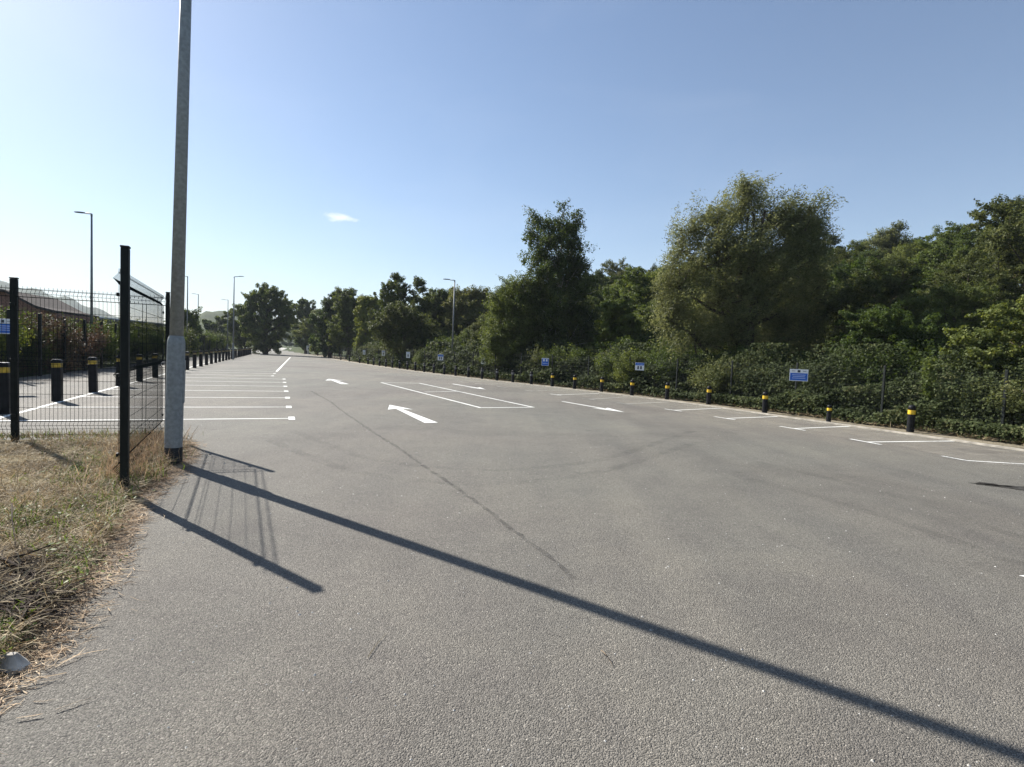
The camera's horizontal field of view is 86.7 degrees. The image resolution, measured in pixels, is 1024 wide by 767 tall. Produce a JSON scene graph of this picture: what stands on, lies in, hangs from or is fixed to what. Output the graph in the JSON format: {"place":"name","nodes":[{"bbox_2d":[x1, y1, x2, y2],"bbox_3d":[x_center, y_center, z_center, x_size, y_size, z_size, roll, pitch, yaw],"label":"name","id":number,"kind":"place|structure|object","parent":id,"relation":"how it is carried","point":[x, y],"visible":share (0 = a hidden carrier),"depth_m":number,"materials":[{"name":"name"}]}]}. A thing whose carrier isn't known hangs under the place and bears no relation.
{"place":"outdoors","nodes":[
{"label":"outdoors","id":0,"kind":"place"},
{"bbox_2d":[0,425,194,679],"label":"grass verge","id":1,"kind":"object","parent":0,"point":[35,482],"depth_m":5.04,"materials":[{"name":"brown plant"}]},
{"bbox_2d":[0,652,31,672],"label":"concrete lump","id":2,"kind":"object","parent":1,"relation":"on","point":[12,661],"visible":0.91,"depth_m":2.52,"materials":[{"name":"grey concrete"}]},
{"bbox_2d":[0,545,50,577],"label":"fallen branch","id":3,"kind":"object","parent":1,"relation":"on","point":[8,561],"visible":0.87,"depth_m":3.46,"materials":[{"name":"brown plant"}]},
{"bbox_2d":[0,540,109,651],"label":"brush pile","id":4,"kind":"object","parent":1,"relation":"on","point":[22,597],"visible":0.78,"depth_m":3.11,"materials":[{"name":"brown plant"}]},
{"bbox_2d":[0,436,154,648],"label":"green weeds","id":5,"kind":"object","parent":1,"relation":"on","point":[55,553],"visible":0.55,"depth_m":3.79,"materials":[{"name":"green plant"}]},
{"bbox_2d":[0,426,160,445],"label":"grass","id":6,"kind":"structure","parent":1,"relation":"on","point":[65,435],"depth_m":8.08,"materials":[{"name":"plant"}]},
{"bbox_2d":[0,245,169,492],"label":"fence","id":7,"kind":"object","parent":1,"relation":"on","point":[125,414],"visible":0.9,"depth_m":7.60,"materials":[{"name":"black metal"}]},
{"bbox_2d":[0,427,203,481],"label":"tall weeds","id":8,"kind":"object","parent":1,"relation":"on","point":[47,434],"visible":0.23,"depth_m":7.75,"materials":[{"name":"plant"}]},
{"bbox_2d":[0,439,208,754],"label":"loose straw","id":9,"kind":"object","parent":1,"relation":"on","point":[44,653],"visible":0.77,"depth_m":3.46,"materials":[{"name":"beige plant"}]},
{"bbox_2d":[164,0,191,463],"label":"lamp post","id":10,"kind":"object","parent":1,"relation":"on","point":[175,389],"visible":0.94,"depth_m":6.79,"materials":[{"name":"metal"}]},
{"bbox_2d":[49,424,205,485],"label":"tall grass","id":11,"kind":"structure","parent":0,"point":[140,461],"depth_m":6.28,"materials":[{"name":"plant"}]},
{"bbox_2d":[0,281,1022,416],"bbox_3d":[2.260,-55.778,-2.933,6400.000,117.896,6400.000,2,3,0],"label":"ground","id":12,"kind":"structure","parent":0,"point":[208,315],"depth_m":383.32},
{"bbox_2d":[0,310,32,361],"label":"shrub","id":13,"kind":"object","parent":12,"relation":"on","point":[20,331],"visible":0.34,"depth_m":19.16,"materials":[{"name":"green plant"}]},
{"bbox_2d":[1,318,55,373],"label":"shrub","id":14,"kind":"object","parent":12,"relation":"on","point":[48,352],"visible":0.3,"depth_m":21.21,"materials":[{"name":"green plant"}]},
{"bbox_2d":[0,316,61,374],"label":"shrub","id":15,"kind":"object","parent":12,"relation":"on","point":[44,329],"visible":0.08,"depth_m":21.73,"materials":[{"name":"green plant"}]},
{"bbox_2d":[0,289,98,326],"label":"brick building","id":16,"kind":"structure","parent":12,"relation":"on","point":[67,310],"depth_m":51.04,"materials":[{"name":"brown brick"}]},
{"bbox_2d":[24,315,98,371],"bbox_3d":[-20.576,-1.499,23.370,3.742,3.073,3.106,3,3,4],"label":"shrub","id":17,"kind":"object","parent":12,"relation":"on","point":[62,337],"visible":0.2,"depth_m":23.54,"materials":[{"name":"green plant"}]},
{"bbox_2d":[19,311,110,366],"bbox_3d":[-21.728,-1.789,26.098,4.098,3.366,3.402,1,3,-24],"label":"shrub","id":18,"kind":"object","parent":12,"relation":"on","point":[98,344],"visible":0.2,"depth_m":26.30,"materials":[{"name":"green plant"}]},
{"bbox_2d":[49,312,81,370],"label":"shrub","id":19,"kind":"object","parent":12,"relation":"on","point":[71,339],"visible":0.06,"depth_m":25.14,"materials":[{"name":"green plant"}]},
{"bbox_2d":[74,211,92,326],"bbox_3d":[-22.733,-4.859,28.833,0.994,8.392,0.255,2,3,0],"label":"lamp post","id":20,"kind":"object","parent":12,"relation":"on","point":[91,271],"visible":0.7,"depth_m":28.73,"materials":[{"name":"grey metal"}]},
{"bbox_2d":[60,318,117,354],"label":"shrub","id":21,"kind":"object","parent":12,"relation":"on","point":[111,339],"visible":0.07,"depth_m":27.94,"materials":[{"name":"green plant"}]},
{"bbox_2d":[60,318,119,365],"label":"shrub","id":22,"kind":"object","parent":12,"relation":"on","point":[110,354],"visible":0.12,"depth_m":29.00,"materials":[{"name":"green plant"}]},
{"bbox_2d":[0,309,226,375],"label":"hedge","id":23,"kind":"object","parent":12,"relation":"on","point":[46,367],"visible":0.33,"depth_m":23.29,"materials":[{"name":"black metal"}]},
{"bbox_2d":[0,318,9,333],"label":"notice sign","id":24,"kind":"object","parent":23,"relation":"attached to","point":[5,329],"visible":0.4,"depth_m":15.20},
{"bbox_2d":[102,317,151,360],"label":"shrub","id":25,"kind":"object","parent":12,"relation":"on","point":[137,337],"visible":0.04,"depth_m":35.80,"materials":[{"name":"green plant"}]},
{"bbox_2d":[164,306,204,335],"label":"dark bush","id":26,"kind":"object","parent":12,"relation":"on","point":[193,320],"visible":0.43,"depth_m":61.74,"materials":[{"name":"green plant"}]},
{"bbox_2d":[202,316,236,337],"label":"round tree","id":27,"kind":"object","parent":12,"relation":"on","point":[217,326],"visible":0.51,"depth_m":123.33,"materials":[{"name":"green plant"}]},
{"bbox_2d":[221,310,254,348],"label":"maple tree","id":28,"kind":"object","parent":12,"relation":"on","point":[239,342],"visible":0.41,"depth_m":98.76,"materials":[{"name":"green plant"}]},
{"bbox_2d":[229,282,299,353],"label":"beech tree","id":29,"kind":"object","parent":12,"relation":"on","point":[264,305],"visible":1,"depth_m":89.73,"materials":[{"name":"green plant"}]},
{"bbox_2d":[290,297,317,353],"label":"poplar tree","id":30,"kind":"object","parent":12,"relation":"on","point":[304,309],"visible":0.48,"depth_m":116.72,"materials":[{"name":"green plant"}]},
{"bbox_2d":[291,310,325,354],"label":"woodland tree","id":31,"kind":"object","parent":12,"relation":"on","point":[303,330],"visible":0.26,"depth_m":111.33,"materials":[{"name":"green plant"}]},
{"bbox_2d":[352,295,379,347],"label":"ivy clad tree","id":32,"kind":"object","parent":12,"relation":"on","point":[362,311],"visible":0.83,"depth_m":69.39,"materials":[{"name":"green plant"}]},
{"bbox_2d":[350,295,382,338],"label":"oak tree","id":33,"kind":"object","parent":12,"relation":"on","point":[355,328],"visible":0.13,"depth_m":73.17,"materials":[{"name":"green plant"}]},
{"bbox_2d":[365,299,441,359],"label":"hawthorn tree","id":34,"kind":"object","parent":12,"relation":"on","point":[416,329],"visible":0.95,"depth_m":48.85,"materials":[{"name":"green plant"}]},
{"bbox_2d":[422,287,452,337],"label":"oak tree","id":35,"kind":"object","parent":12,"relation":"on","point":[438,297],"visible":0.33,"depth_m":58.72,"materials":[{"name":"green plant"}]},
{"bbox_2d":[425,336,465,351],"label":"shrub","id":36,"kind":"object","parent":12,"relation":"on","point":[443,344],"visible":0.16,"depth_m":44.56,"materials":[{"name":"green plant"}]},
{"bbox_2d":[447,328,476,345],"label":"woodland tree","id":37,"kind":"object","parent":12,"relation":"on","point":[466,334],"visible":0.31,"depth_m":45.78,"materials":[{"name":"green plant"}]},
{"bbox_2d":[440,284,491,335],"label":"oak tree","id":38,"kind":"object","parent":12,"relation":"on","point":[469,306],"visible":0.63,"depth_m":54.66,"materials":[{"name":"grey plant"}]},
{"bbox_2d":[460,314,487,339],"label":"woodland tree","id":39,"kind":"object","parent":12,"relation":"on","point":[474,326],"visible":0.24,"depth_m":49.66,"materials":[{"name":"green plant"}]},
{"bbox_2d":[522,344,562,369],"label":"shrub","id":40,"kind":"object","parent":12,"relation":"on","point":[535,354],"visible":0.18,"depth_m":30.89,"materials":[{"name":"green plant"}]},
{"bbox_2d":[503,197,608,369],"bbox_3d":[2.987,-5.650,34.130,7.265,11.750,5.220,2,3,-11],"label":"birch tree","id":41,"kind":"object","parent":12,"relation":"on","point":[560,275],"visible":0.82,"depth_m":33.40,"materials":[{"name":"green plant"}]},
{"bbox_2d":[540,326,600,352],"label":"shrub","id":42,"kind":"object","parent":12,"relation":"on","point":[577,335],"visible":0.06,"depth_m":32.78,"materials":[{"name":"green plant"}]},
{"bbox_2d":[585,269,618,293],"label":"woodland tree","id":43,"kind":"object","parent":12,"relation":"on","point":[603,281],"visible":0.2,"depth_m":63.81,"materials":[{"name":"green plant"}]},
{"bbox_2d":[590,300,648,352],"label":"sycamore tree","id":44,"kind":"object","parent":12,"relation":"on","point":[615,322],"visible":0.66,"depth_m":30.40,"materials":[{"name":"green plant"}]},
{"bbox_2d":[599,256,641,284],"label":"woodland tree","id":45,"kind":"object","parent":12,"relation":"on","point":[619,272],"visible":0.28,"depth_m":67.32,"materials":[{"name":"green plant"}]},
{"bbox_2d":[600,264,676,317],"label":"woodland tree","id":46,"kind":"object","parent":12,"relation":"on","point":[632,286],"visible":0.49,"depth_m":41.17,"materials":[{"name":"green plant"}]},
{"bbox_2d":[602,323,702,356],"bbox_3d":[7.929,-1.152,29.442,5.732,4.091,5.904,4,4,31],"label":"shrub","id":47,"kind":"object","parent":12,"relation":"on","point":[627,339],"visible":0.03,"depth_m":28.63,"materials":[{"name":"green plant"}]},
{"bbox_2d":[634,301,682,336],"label":"woodland tree","id":48,"kind":"object","parent":12,"relation":"on","point":[645,314],"visible":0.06,"depth_m":35.20,"materials":[{"name":"green plant"}]},
{"bbox_2d":[308,354,1023,450],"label":"kerb","id":49,"kind":"structure","parent":12,"relation":"on","point":[990,445],"depth_m":16.26,"materials":[{"name":"concrete"}]},
{"bbox_2d":[323,347,1023,441],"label":"fence","id":50,"kind":"object","parent":12,"relation":"on","point":[883,390],"visible":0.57,"depth_m":18.86,"materials":[{"name":"black metal"}]},
{"bbox_2d":[789,369,807,381],"bbox_3d":[8.992,-0.262,17.019,0.515,0.370,0.013,4,3,28],"label":"notice sign","id":51,"kind":"object","parent":50,"relation":"attached to","point":[798,374],"visible":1,"depth_m":17.02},
{"bbox_2d":[917,356,941,424],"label":"ivy","id":52,"kind":"object","parent":50,"relation":"attached to","point":[929,369],"visible":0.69,"depth_m":14.06,"materials":[{"name":"green plant"}]},
{"bbox_2d":[637,326,716,355],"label":"shrub","id":53,"kind":"object","parent":12,"relation":"on","point":[659,341],"visible":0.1,"depth_m":28.00,"materials":[{"name":"green plant"}]},
{"bbox_2d":[347,341,1023,442],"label":"bramble thicket","id":54,"kind":"object","parent":12,"relation":"on","point":[957,423],"visible":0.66,"depth_m":17.48,"materials":[{"name":"green plant"}]},
{"bbox_2d":[676,259,747,336],"bbox_3d":[13.988,-4.857,36.434,6.075,7.723,6.390,4,3,28],"label":"woodland tree","id":55,"kind":"object","parent":12,"relation":"on","point":[695,302],"visible":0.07,"depth_m":35.59,"materials":[{"name":"green plant"}]},
{"bbox_2d":[646,169,857,365],"bbox_3d":[10.605,-4.290,24.099,9.258,10.655,4.841,2,3,0],"label":"willow tree","id":56,"kind":"object","parent":12,"relation":"on","point":[759,254],"visible":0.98,"depth_m":23.66,"materials":[{"name":"green plant"}]},
{"bbox_2d":[697,335,815,364],"bbox_3d":[10.584,-0.509,24.026,4.899,3.496,5.045,3,3,8],"label":"shrub","id":57,"kind":"object","parent":12,"relation":"on","point":[739,346],"visible":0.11,"depth_m":23.34,"materials":[{"name":"green plant"}]},
{"bbox_2d":[757,347,816,372],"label":"shrub","id":58,"kind":"object","parent":12,"relation":"on","point":[784,360],"visible":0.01,"depth_m":22.49,"materials":[{"name":"green plant"}]},
{"bbox_2d":[794,249,864,288],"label":"woodland tree","id":59,"kind":"object","parent":12,"relation":"on","point":[844,261],"visible":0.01,"depth_m":36.57,"materials":[{"name":"green plant"}]},
{"bbox_2d":[814,247,853,266],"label":"woodland tree","id":60,"kind":"object","parent":12,"relation":"on","point":[845,255],"visible":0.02,"depth_m":40.08,"materials":[{"name":"green plant"}]},
{"bbox_2d":[835,238,879,256],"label":"woodland tree","id":61,"kind":"object","parent":12,"relation":"on","point":[855,247],"visible":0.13,"depth_m":48.51,"materials":[{"name":"green plant"}]},
{"bbox_2d":[814,257,926,340],"bbox_3d":[19.404,-3.656,30.100,6.041,6.356,6.521,0,4,-41],"label":"woodland tree","id":62,"kind":"object","parent":12,"relation":"on","point":[838,278],"visible":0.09,"depth_m":29.23,"materials":[{"name":"green plant"}]},
{"bbox_2d":[846,251,894,271],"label":"woodland tree","id":63,"kind":"object","parent":12,"relation":"on","point":[855,257],"visible":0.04,"depth_m":41.73,"materials":[{"name":"green plant"}]},
{"bbox_2d":[813,256,929,350],"bbox_3d":[15.432,-2.459,24.044,4.652,6.385,4.043,5,4,44],"label":"woodland tree","id":64,"kind":"object","parent":12,"relation":"on","point":[872,289],"visible":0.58,"depth_m":23.18,"materials":[{"name":"green plant"}]},
{"bbox_2d":[857,246,897,267],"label":"woodland tree","id":65,"kind":"object","parent":12,"relation":"on","point":[872,253],"visible":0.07,"depth_m":44.50,"materials":[{"name":"green plant"}]},
{"bbox_2d":[825,300,953,408],"bbox_3d":[13.263,-0.824,19.421,3.956,4.240,3.665,3,3,13],"label":"woodland tree","id":66,"kind":"object","parent":12,"relation":"on","point":[884,324],"visible":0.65,"depth_m":18.74,"materials":[{"name":"green plant"}]},
{"bbox_2d":[863,219,915,269],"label":"silver birch","id":67,"kind":"object","parent":12,"relation":"on","point":[886,240],"visible":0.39,"depth_m":45.17,"materials":[{"name":"green plant"}]},
{"bbox_2d":[881,239,939,271],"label":"woodland tree","id":68,"kind":"object","parent":12,"relation":"on","point":[906,252],"visible":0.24,"depth_m":41.18,"materials":[{"name":"green plant"}]},
{"bbox_2d":[899,269,965,321],"bbox_3d":[23.570,-4.122,31.388,4.902,5.164,5.292,1,3,-20],"label":"woodland tree","id":69,"kind":"object","parent":12,"relation":"on","point":[929,276],"visible":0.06,"depth_m":30.45,"materials":[{"name":"green plant"}]},
{"bbox_2d":[856,330,1023,415],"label":"shrub","id":70,"kind":"object","parent":12,"relation":"on","point":[915,365],"visible":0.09,"depth_m":16.48,"materials":[{"name":"green plant"}]},
{"bbox_2d":[910,221,985,258],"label":"woodland tree","id":71,"kind":"object","parent":12,"relation":"on","point":[950,233],"visible":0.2,"depth_m":41.18,"materials":[{"name":"green plant"}]},
{"bbox_2d":[911,229,985,270],"bbox_3d":[30.796,-7.412,37.637,6.902,6.169,5.713,2,3,-8],"label":"woodland tree","id":72,"kind":"object","parent":12,"relation":"on","point":[932,255],"visible":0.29,"depth_m":37.05,"materials":[{"name":"green plant"}]},
{"bbox_2d":[890,277,1022,360],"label":"woodland tree","id":73,"kind":"object","parent":12,"relation":"on","point":[972,301],"visible":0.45,"depth_m":20.50,"materials":[{"name":"green plant"}]},
{"bbox_2d":[931,247,992,281],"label":"woodland tree","id":74,"kind":"object","parent":12,"relation":"on","point":[963,251],"visible":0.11,"depth_m":33.17,"materials":[{"name":"green plant"}]},
{"bbox_2d":[915,246,1023,354],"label":"woodland tree","id":75,"kind":"object","parent":12,"relation":"on","point":[956,273],"visible":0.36,"depth_m":23.76,"materials":[{"name":"green plant"}]},
{"bbox_2d":[935,294,1023,387],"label":"woodland tree","id":76,"kind":"object","parent":12,"relation":"on","point":[1006,331],"visible":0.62,"depth_m":14.70,"materials":[{"name":"green plant"}]},
{"bbox_2d":[963,193,1023,324],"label":"woodland tree","id":77,"kind":"object","parent":12,"relation":"on","point":[1008,232],"visible":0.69,"depth_m":25.16,"materials":[{"name":"green plant"}]},
{"bbox_2d":[971,235,1023,309],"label":"woodland tree","id":78,"kind":"object","parent":12,"relation":"on","point":[985,250],"visible":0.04,"depth_m":28.83,"materials":[{"name":"green plant"}]},
{"bbox_2d":[0,349,1023,766],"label":"car park","id":79,"kind":"structure","parent":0,"point":[380,519],"depth_m":3.62,"materials":[{"name":"grey asphalt"}]},
{"bbox_2d":[0,362,9,413],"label":"bollard","id":80,"kind":"object","parent":79,"relation":"on","point":[6,397],"visible":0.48,"depth_m":10.62,"materials":[{"name":"black plastic"}]},
{"bbox_2d":[51,359,62,400],"bbox_3d":[-11.016,-0.056,13.146,0.194,1.061,0.194,0,2,-23],"label":"bollard","id":81,"kind":"object","parent":79,"relation":"on","point":[58,383],"visible":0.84,"depth_m":13.07,"materials":[{"name":"black plastic"}]},
{"bbox_2d":[87,357,97,392],"bbox_3d":[-12.033,-0.225,15.587,0.194,1.061,0.194,0,4,-23],"label":"bollard","id":82,"kind":"object","parent":79,"relation":"on","point":[92,376],"visible":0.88,"depth_m":15.51,"materials":[{"name":"black plastic"}]},
{"bbox_2d":[0,357,1023,576],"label":"painted markings","id":83,"kind":"object","parent":79,"relation":"on","point":[422,419],"visible":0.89,"depth_m":14.78,"materials":[{"name":"white paint"}]},
{"bbox_2d":[97,428,1020,766],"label":"loose grit","id":84,"kind":"object","parent":79,"relation":"on","point":[531,592],"visible":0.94,"depth_m":2.92,"materials":[{"name":"grey gravel"}]},
{"bbox_2d":[968,482,1023,490],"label":"dark stain","id":85,"kind":"object","parent":79,"relation":"on","point":[1003,486],"visible":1,"depth_m":7.62,"materials":[{"name":"asphalt"}]},
{"bbox_2d":[0,0,1023,323],"label":"sky","id":86,"kind":"structure","parent":0,"point":[348,144],"materials":[{"name":"blue"}]},
{"bbox_2d":[310,354,1023,448],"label":"earth verge","id":87,"kind":"structure","parent":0,"point":[950,436],"depth_m":16.57,"materials":[{"name":"grey concrete"}]},
{"bbox_2d":[307,288,350,357],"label":"alder tree","id":88,"kind":"object","parent":87,"relation":"on","point":[322,315],"visible":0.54,"depth_m":80.81,"materials":[{"name":"green plant"}]},
{"bbox_2d":[325,287,363,358],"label":"alder tree","id":89,"kind":"object","parent":87,"relation":"on","point":[343,318],"visible":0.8,"depth_m":76.77,"materials":[{"name":"green plant"}]},
{"bbox_2d":[372,272,435,332],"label":"ash tree","id":90,"kind":"object","parent":87,"relation":"on","point":[400,291],"visible":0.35,"depth_m":57.34,"materials":[{"name":"green plant"}]},
{"bbox_2d":[473,270,553,370],"bbox_3d":[0.213,-3.459,34.192,5.158,7.170,3.949,2,3,0],"label":"willow bush","id":91,"kind":"object","parent":87,"relation":"on","point":[499,324],"visible":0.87,"depth_m":33.41,"materials":[{"name":"green plant"}]},
{"bbox_2d":[538,342,592,378],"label":"shrub","id":92,"kind":"object","parent":87,"relation":"on","point":[577,354],"visible":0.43,"depth_m":29.70,"materials":[{"name":"green plant"}]},
{"bbox_2d":[593,346,657,381],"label":"shrub","id":93,"kind":"object","parent":87,"relation":"on","point":[607,364],"visible":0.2,"depth_m":26.23,"materials":[{"name":"green plant"}]},
{"bbox_2d":[610,348,664,392],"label":"shrub","id":94,"kind":"object","parent":87,"relation":"on","point":[623,370],"visible":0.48,"depth_m":24.87,"materials":[{"name":"green plant"}]},
{"bbox_2d":[639,348,707,391],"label":"shrub","id":95,"kind":"object","parent":87,"relation":"on","point":[656,355],"visible":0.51,"depth_m":23.64,"materials":[{"name":"green plant"}]},
{"bbox_2d":[357,361,1022,443],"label":"dry stalks","id":96,"kind":"object","parent":87,"relation":"on","point":[1021,440],"visible":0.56,"depth_m":16.10,"materials":[{"name":"plant"}]},
{"bbox_2d":[687,348,786,397],"bbox_3d":[8.534,-0.070,21.250,3.814,2.604,3.540,1,3,-24],"label":"shrub","id":97,"kind":"object","parent":87,"relation":"on","point":[721,374],"visible":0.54,"depth_m":20.93,"materials":[{"name":"green plant"}]},
{"bbox_2d":[728,358,811,396],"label":"shrub","id":98,"kind":"object","parent":87,"relation":"on","point":[747,384],"visible":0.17,"depth_m":19.74,"materials":[{"name":"green plant"}]},
{"bbox_2d":[794,363,853,406],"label":"shrub","id":99,"kind":"object","parent":87,"relation":"on","point":[825,386],"visible":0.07,"depth_m":18.07,"materials":[{"name":"green plant"}]},
{"bbox_2d":[823,350,918,412],"bbox_3d":[11.754,0.182,17.696,3.340,2.728,3.243,0,4,-34],"label":"shrub","id":100,"kind":"object","parent":87,"relation":"on","point":[879,371],"visible":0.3,"depth_m":16.77,"materials":[{"name":"green plant"}]},
{"bbox_2d":[906,405,915,431],"bbox_3d":[10.160,0.948,13.820,0.169,0.800,0.169,5,5,33],"label":"bollard","id":101,"kind":"object","parent":87,"relation":"on","point":[911,415],"visible":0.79,"depth_m":13.76,"materials":[{"name":"black plastic"}]},
{"bbox_2d":[862,368,972,415],"bbox_3d":[12.503,0.544,16.110,3.658,2.038,3.552,2,3,-9],"label":"shrub","id":102,"kind":"object","parent":87,"relation":"on","point":[953,398],"visible":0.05,"depth_m":15.80,"materials":[{"name":"green plant"}]},
{"bbox_2d":[953,374,1023,438],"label":"shrub","id":103,"kind":"object","parent":87,"relation":"on","point":[1009,391],"visible":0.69,"depth_m":12.90,"materials":[{"name":"green plant"}]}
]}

